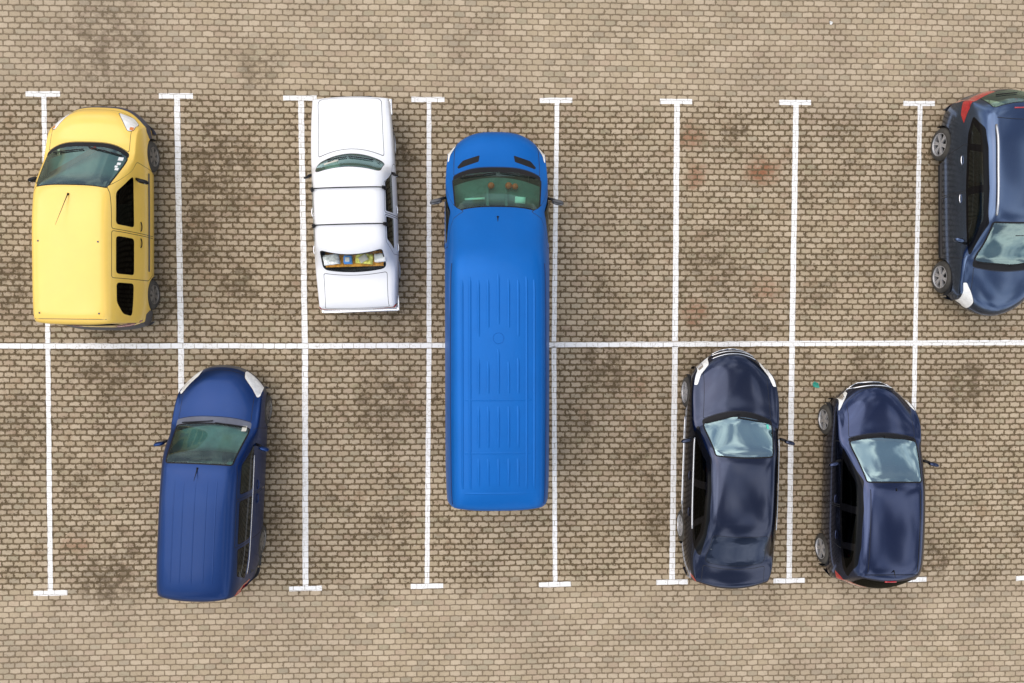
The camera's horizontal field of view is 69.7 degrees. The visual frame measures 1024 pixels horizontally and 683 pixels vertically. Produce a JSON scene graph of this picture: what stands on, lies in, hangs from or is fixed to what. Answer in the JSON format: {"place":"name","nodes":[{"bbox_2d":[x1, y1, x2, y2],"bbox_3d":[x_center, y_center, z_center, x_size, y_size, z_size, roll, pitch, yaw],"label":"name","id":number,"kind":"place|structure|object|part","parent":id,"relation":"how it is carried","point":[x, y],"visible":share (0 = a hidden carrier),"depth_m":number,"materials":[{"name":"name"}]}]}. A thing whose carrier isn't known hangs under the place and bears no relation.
{"place":"outdoors","nodes":[
{"label":"outdoors","id":0,"kind":"place"},
{"bbox_2d":[374,253,385,261],"bbox_3d":[-2.420,-1.539,13.513,0.212,0.172,0.158,-5,92,-2],"label":"carton","id":1,"kind":"object","parent":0,"point":[378,257],"visible":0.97,"depth_m":13.44,"materials":[{"name":"cardboard"}]},
{"bbox_2d":[0,0,1023,682],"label":"ground","id":2,"kind":"structure","parent":0,"point":[858,72],"depth_m":14.73,"materials":[{"name":"beige brick"}]},
{"bbox_2d":[26,91,66,595],"bbox_3d":[-9.084,0.086,14.348,0.682,0.001,9.860,0,92,-2],"label":"parking line","id":3,"kind":"object","parent":2,"relation":"on","point":[43,95],"visible":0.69,"depth_m":14.40,"materials":[{"name":"paint"}]},
{"bbox_2d":[28,106,159,329],"bbox_3d":[-7.621,-2.292,13.352,2.103,1.980,4.186,1,92,-2],"label":"parked car","id":4,"kind":"object","parent":2,"relation":"on","point":[93,233],"visible":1,"depth_m":12.97,"materials":[{"name":"yellow paint"}]},
{"bbox_3d":[-8.350,-2.517,12.965,0.089,0.448,0.873,1,92,-2],"label":"side window","id":5,"kind":"part","parent":4,"relation":"part of","materials":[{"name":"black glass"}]},
{"bbox_3d":[-8.340,-2.630,13.297,0.254,1.308,1.265,1,92,-2],"label":"door","id":6,"kind":"part","parent":4,"relation":"part of","materials":[{"name":"yellow paint"}]},
{"bbox_3d":[-7.629,-0.300,13.027,1.163,0.421,0.042,1,92,-2],"label":"rear window","id":7,"kind":"part","parent":4,"relation":"part of","materials":[{"name":"black glass"}]},
{"bbox_3d":[-6.859,-2.498,13.026,0.096,0.476,0.896,1,92,-2],"label":"window frame","id":8,"kind":"part","parent":4,"relation":"part of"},
{"bbox_3d":[-6.868,-1.520,13.053,0.090,0.480,0.660,1,92,-2],"label":"window frame","id":9,"kind":"part","parent":4,"relation":"part of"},
{"bbox_3d":[-6.878,-0.750,13.076,0.077,0.429,0.553,1,92,-2],"label":"side window","id":10,"kind":"part","parent":4,"relation":"part of","materials":[{"name":"black glass"}]},
{"bbox_3d":[-6.858,-2.500,13.026,0.089,0.448,0.873,1,92,-2],"label":"side window","id":11,"kind":"part","parent":4,"relation":"part of","materials":[{"name":"black glass"}]},
{"bbox_3d":[-6.867,-1.520,13.053,0.083,0.452,0.632,1,92,-2],"label":"side window","id":12,"kind":"part","parent":4,"relation":"part of","materials":[{"name":"black glass"}]},
{"bbox_3d":[-6.880,-0.751,13.076,0.083,0.457,0.580,1,92,-2],"label":"window frame","id":13,"kind":"part","parent":4,"relation":"part of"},
{"bbox_3d":[-6.892,-2.613,13.356,0.254,1.308,1.265,1,92,-2],"label":"door","id":14,"kind":"part","parent":4,"relation":"part of","materials":[{"name":"yellow paint"}]},
{"bbox_3d":[-6.869,-1.533,13.388,0.179,1.307,0.803,1,92,-2],"label":"door","id":15,"kind":"part","parent":4,"relation":"part of","materials":[{"name":"yellow paint"}]},
{"bbox_2d":[159,93,192,392],"bbox_3d":[-6.548,0.087,14.451,0.660,0.001,9.852,0,92,-2],"label":"parking line","id":16,"kind":"object","parent":2,"relation":"on","point":[177,134],"visible":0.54,"depth_m":14.38,"materials":[{"name":"paint"}]},
{"bbox_2d":[153,365,271,601],"bbox_3d":[-5.545,2.538,13.634,2.081,1.865,4.149,3,92,-2],"label":"parked car","id":17,"kind":"object","parent":2,"relation":"on","point":[211,541],"visible":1,"depth_m":13.12,"materials":[{"name":"blue paint"}]},
{"bbox_3d":[-6.262,2.111,13.534,0.192,1.276,1.173,3,92,-2],"label":"door","id":18,"kind":"part","parent":17,"relation":"part of","materials":[{"name":"blue paint"}]},
{"bbox_3d":[-4.872,4.017,13.305,0.066,0.426,0.619,3,92,-2],"label":"side window","id":19,"kind":"part","parent":17,"relation":"part of","materials":[{"name":"black glass"}]},
{"bbox_3d":[-4.874,4.016,13.305,0.072,0.454,0.646,3,92,-2],"label":"window frame","id":20,"kind":"part","parent":17,"relation":"part of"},
{"bbox_3d":[-4.826,3.225,13.289,0.072,0.441,0.752,3,92,-2],"label":"side window","id":21,"kind":"part","parent":17,"relation":"part of","materials":[{"name":"black glass"}]},
{"bbox_3d":[-4.827,3.225,13.289,0.078,0.469,0.780,3,92,-2],"label":"window frame","id":22,"kind":"part","parent":17,"relation":"part of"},
{"bbox_3d":[-4.778,2.306,13.266,0.080,0.466,0.820,3,92,-2],"label":"window frame","id":23,"kind":"part","parent":17,"relation":"part of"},
{"bbox_3d":[-4.777,2.304,13.266,0.074,0.438,0.798,3,92,-2],"label":"side window","id":24,"kind":"part","parent":17,"relation":"part of","materials":[{"name":"black glass"}]},
{"bbox_3d":[-4.825,3.228,13.624,0.167,1.278,0.813,3,92,-2],"label":"door","id":25,"kind":"part","parent":17,"relation":"part of","materials":[{"name":"blue paint"}]},
{"bbox_3d":[-4.780,2.189,13.597,0.192,1.276,1.173,3,92,-2],"label":"door","id":26,"kind":"part","parent":17,"relation":"part of","materials":[{"name":"blue paint"}]},
{"bbox_2d":[283,95,321,590],"bbox_3d":[-4.142,0.079,14.548,0.680,0.001,9.826,0,92,-2],"label":"parking line","id":27,"kind":"object","parent":2,"relation":"on","point":[305,586],"visible":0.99,"depth_m":14.55,"materials":[{"name":"paint"}]},
{"bbox_2d":[304,96,400,312],"bbox_3d":[-2.956,-2.583,13.813,1.734,1.420,4.058,-2,92,-2],"label":"parked car","id":28,"kind":"object","parent":2,"relation":"on","point":[354,136],"visible":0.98,"depth_m":13.61,"materials":[{"name":"white paint"}]},
{"bbox_3d":[-3.681,-2.786,13.682,0.177,0.967,0.960,-2,92,-2],"label":"door","id":29,"kind":"part","parent":28,"relation":"part of","materials":[{"name":"white paint"}]},
{"bbox_2d":[323,254,339,265],"bbox_3d":[-3.308,-1.499,13.479,0.285,0.172,0.190,-8,92,-2],"label":"cushion","id":30,"kind":"object","parent":28,"relation":"on","point":[332,259],"visible":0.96,"depth_m":13.41,"materials":[{"name":"white fabric"}]},
{"bbox_2d":[324,159,340,168],"bbox_3d":[-3.259,-3.180,13.372,0.274,0.123,0.191,-19,92,-2],"label":"cloth bundle","id":31,"kind":"object","parent":28,"relation":"in","point":[333,164],"visible":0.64,"depth_m":13.32,"materials":[{"name":"white fabric"}]},
{"bbox_2d":[343,255,352,263],"bbox_3d":[-3.008,-1.500,13.491,0.148,0.173,0.158,-2,92,-2],"label":"tissue box","id":32,"kind":"object","parent":28,"relation":"on","point":[351,259],"visible":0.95,"depth_m":13.42,"materials":[{"name":"blue cardboard"}]},
{"bbox_2d":[310,185,385,191],"bbox_3d":[-2.934,-2.742,13.138,1.345,0.189,0.080,-2,92,-2],"label":"roof bar","id":33,"kind":"object","parent":28,"relation":"attached to","point":[382,187],"visible":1,"depth_m":13.06,"materials":[{"name":"black plastic"}]},
{"bbox_2d":[312,222,387,227],"bbox_3d":[-2.914,-2.093,13.160,1.345,0.184,0.081,-2,92,-2],"label":"roof bar","id":34,"kind":"object","parent":28,"relation":"attached to","point":[383,223],"visible":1,"depth_m":13.08,"materials":[{"name":"black plastic"}]},
{"bbox_2d":[356,254,373,264],"bbox_3d":[-2.709,-1.520,13.512,0.318,0.160,0.190,4,92,-2],"label":"cushion","id":35,"kind":"object","parent":28,"relation":"on","point":[370,260],"visible":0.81,"depth_m":13.45,"materials":[{"name":"yellow fabric"}]},
{"bbox_2d":[358,254,367,262],"bbox_3d":[-2.716,-1.517,13.432,0.158,0.061,0.116,-30,93,-1],"label":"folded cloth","id":36,"kind":"object","parent":35,"relation":"on","point":[363,258],"visible":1,"depth_m":13.41,"materials":[{"name":"white fabric"}]},
{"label":"side window","id":37,"kind":"part","parent":28,"relation":"part of","materials":[{"name":"black glass"}]},
{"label":"side window","id":38,"kind":"part","parent":28,"relation":"part of","materials":[{"name":"black glass"}]},
{"bbox_3d":[-2.238,-2.834,13.739,0.177,0.967,0.960,-2,92,-2],"label":"door","id":39,"kind":"part","parent":28,"relation":"part of","materials":[{"name":"white paint"}]},
{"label":"door","id":40,"kind":"part","parent":28,"relation":"part of","materials":[{"name":"white paint"}]},
{"bbox_2d":[411,97,444,588],"bbox_3d":[-1.685,0.073,14.648,0.703,0.001,9.812,0,92,-2],"label":"parking line","id":41,"kind":"object","parent":2,"relation":"on","point":[428,100],"visible":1,"depth_m":14.66,"materials":[{"name":"paint"}]},
{"bbox_2d":[430,132,563,510],"bbox_3d":[-0.275,-0.537,13.404,2.397,2.573,6.765,0,92,-2],"label":"panel van","id":42,"kind":"object","parent":2,"relation":"on","point":[496,245],"visible":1,"depth_m":12.24,"materials":[{"name":"blue paint"}]},
{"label":"side window","id":43,"kind":"part","parent":42,"relation":"part of","materials":[{"name":"black glass"}]},
{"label":"door","id":44,"kind":"part","parent":42,"relation":"part of","materials":[{"name":"blue paint"}]},
{"bbox_2d":[465,197,484,199],"bbox_3d":[-0.670,-2.565,13.212,0.360,0.014,0.035,-4,92,-2],"label":"paper sheet","id":45,"kind":"object","parent":42,"relation":"in","point":[474,198],"visible":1,"depth_m":13.21,"materials":[{"name":"paper"}]},
{"bbox_2d":[488,182,493,188],"bbox_3d":[-0.375,-2.805,13.221,0.120,0.119,0.120,0,92,-2],"label":"orange fruit","id":46,"kind":"object","parent":42,"relation":"in","point":[490,185],"visible":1,"depth_m":13.19,"materials":[{"name":"orange food"}]},
{"bbox_2d":[505,182,511,188],"bbox_3d":[-0.060,-2.805,13.229,0.124,0.123,0.124,0,92,-2],"label":"orange fruit","id":47,"kind":"object","parent":42,"relation":"in","point":[508,185],"visible":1,"depth_m":13.19,"materials":[{"name":"orange food"}]},
{"bbox_2d":[515,196,525,203],"bbox_3d":[0.148,-2.557,13.293,0.190,0.017,0.120,5,91,-2],"label":"paper sheet","id":48,"kind":"object","parent":42,"relation":"in","point":[520,200],"visible":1,"depth_m":13.29,"materials":[{"name":"white paper"}]},
{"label":"door","id":49,"kind":"part","parent":42,"relation":"part of","materials":[{"name":"blue paint"}]},
{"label":"side window","id":50,"kind":"part","parent":42,"relation":"part of","materials":[{"name":"black glass"}]},
{"bbox_2d":[0,340,1023,348],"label":"divider line","id":51,"kind":"object","parent":2,"relation":"on","point":[442,345],"visible":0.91,"depth_m":14.65,"materials":[{"name":"paint"}]},
{"bbox_2d":[539,98,571,586],"bbox_3d":[0.874,0.064,14.752,0.654,0.001,9.831,0,92,-2],"label":"parking line","id":52,"kind":"object","parent":2,"relation":"on","point":[556,101],"visible":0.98,"depth_m":14.75,"materials":[{"name":"paint"}]},
{"bbox_2d":[656,99,691,584],"bbox_3d":[3.274,0.052,14.849,0.670,0.001,9.824,0,92,-2],"label":"parking line","id":53,"kind":"object","parent":2,"relation":"on","point":[676,103],"visible":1,"depth_m":14.85,"materials":[{"name":"paint"}]},
{"bbox_2d":[677,348,794,588],"bbox_3d":[4.259,2.466,14.225,2.183,1.476,4.654,2,92,-2],"label":"parked car","id":54,"kind":"object","parent":2,"relation":"on","point":[727,516],"visible":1,"depth_m":13.98,"materials":[{"name":"blue paint"}]},
{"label":"door","id":55,"kind":"part","parent":54,"relation":"part of","materials":[{"name":"blue paint"}]},
{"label":"door","id":56,"kind":"part","parent":54,"relation":"part of","materials":[{"name":"blue paint"}]},
{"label":"side window","id":57,"kind":"part","parent":54,"relation":"part of","materials":[{"name":"black glass"}]},
{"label":"side window","id":58,"kind":"part","parent":54,"relation":"part of","materials":[{"name":"black glass"}]},
{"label":"side window","id":59,"kind":"part","parent":54,"relation":"part of","materials":[{"name":"black glass"}]},
{"bbox_3d":[3.559,2.831,13.787,0.228,0.453,2.434,2,92,-2],"label":"window frame","id":60,"kind":"part","parent":54,"relation":"part of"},
{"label":"rear window","id":61,"kind":"part","parent":54,"relation":"part of","materials":[{"name":"blue glass"}]},
{"bbox_3d":[4.972,2.869,13.845,0.228,0.453,2.434,2,92,-2],"label":"window frame","id":62,"kind":"part","parent":54,"relation":"part of","materials":[{"name":"black plastic"}]},
{"bbox_2d":[773,100,810,582],"bbox_3d":[5.696,0.046,14.947,0.666,0.001,9.838,0,92,-2],"label":"parking line","id":63,"kind":"object","parent":2,"relation":"on","point":[795,104],"visible":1,"depth_m":14.94,"materials":[{"name":"paint"}]},
{"bbox_2d":[813,381,819,387],"bbox_3d":[6.198,0.884,14.971,0.163,0.037,0.111,21,91,-3],"label":"crumpled wrapper","id":64,"kind":"object","parent":2,"relation":"on","point":[816,384],"visible":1,"depth_m":14.97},
{"bbox_2d":[815,380,938,587],"bbox_3d":[7.088,2.840,14.326,2.143,1.527,4.118,1,92,-2],"label":"parked car","id":65,"kind":"object","parent":2,"relation":"on","point":[872,534],"visible":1,"depth_m":14.08,"materials":[{"name":"blue paint"}]},
{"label":"door","id":66,"kind":"part","parent":65,"relation":"part of","materials":[{"name":"blue paint"}]},
{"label":"door","id":67,"kind":"part","parent":65,"relation":"part of","materials":[{"name":"blue paint"}]},
{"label":"side window","id":68,"kind":"part","parent":65,"relation":"part of","materials":[{"name":"black glass"}]},
{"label":"side window","id":69,"kind":"part","parent":65,"relation":"part of","materials":[{"name":"black glass"}]},
{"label":"side window","id":70,"kind":"part","parent":65,"relation":"part of","materials":[{"name":"black glass"}]},
{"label":"window frame","id":71,"kind":"part","parent":65,"relation":"part of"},
{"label":"rear window","id":72,"kind":"part","parent":65,"relation":"part of","materials":[{"name":"black glass"}]},
{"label":"door","id":73,"kind":"part","parent":65,"relation":"part of","materials":[{"name":"blue paint"}]},
{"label":"window frame","id":74,"kind":"part","parent":65,"relation":"part of","materials":[{"name":"black plastic"}]},
{"bbox_2d":[903,101,934,581],"bbox_3d":[8.255,0.045,15.051,0.660,0.001,9.862,0,92,-2],"label":"parking line","id":75,"kind":"object","parent":2,"relation":"on","point":[919,104],"visible":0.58,"depth_m":14.99,"materials":[{"name":"paint"}]},
{"bbox_2d":[931,89,1023,315],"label":"parked car","id":76,"kind":"object","parent":2,"relation":"on","point":[977,146],"visible":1,"depth_m":14.01,"materials":[{"name":"blue metal"}]},
{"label":"door","id":77,"kind":"part","parent":76,"relation":"part of","materials":[{"name":"blue metal"}]},
{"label":"door","id":78,"kind":"part","parent":76,"relation":"part of","materials":[{"name":"blue metal"}]},
{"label":"side window","id":79,"kind":"part","parent":76,"relation":"part of","materials":[{"name":"black glass"}]},
{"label":"side window","id":80,"kind":"part","parent":76,"relation":"part of","materials":[{"name":"black glass"}]},
{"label":"side window","id":81,"kind":"part","parent":76,"relation":"part of","materials":[{"name":"black glass"}]},
{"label":"window frame","id":82,"kind":"part","parent":76,"relation":"part of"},
{"bbox_2d":[1016,576,1023,580],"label":"parking line","id":83,"kind":"object","parent":2,"relation":"on","point":[1019,578],"visible":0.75,"depth_m":15.29,"materials":[{"name":"paint"}]}
]}

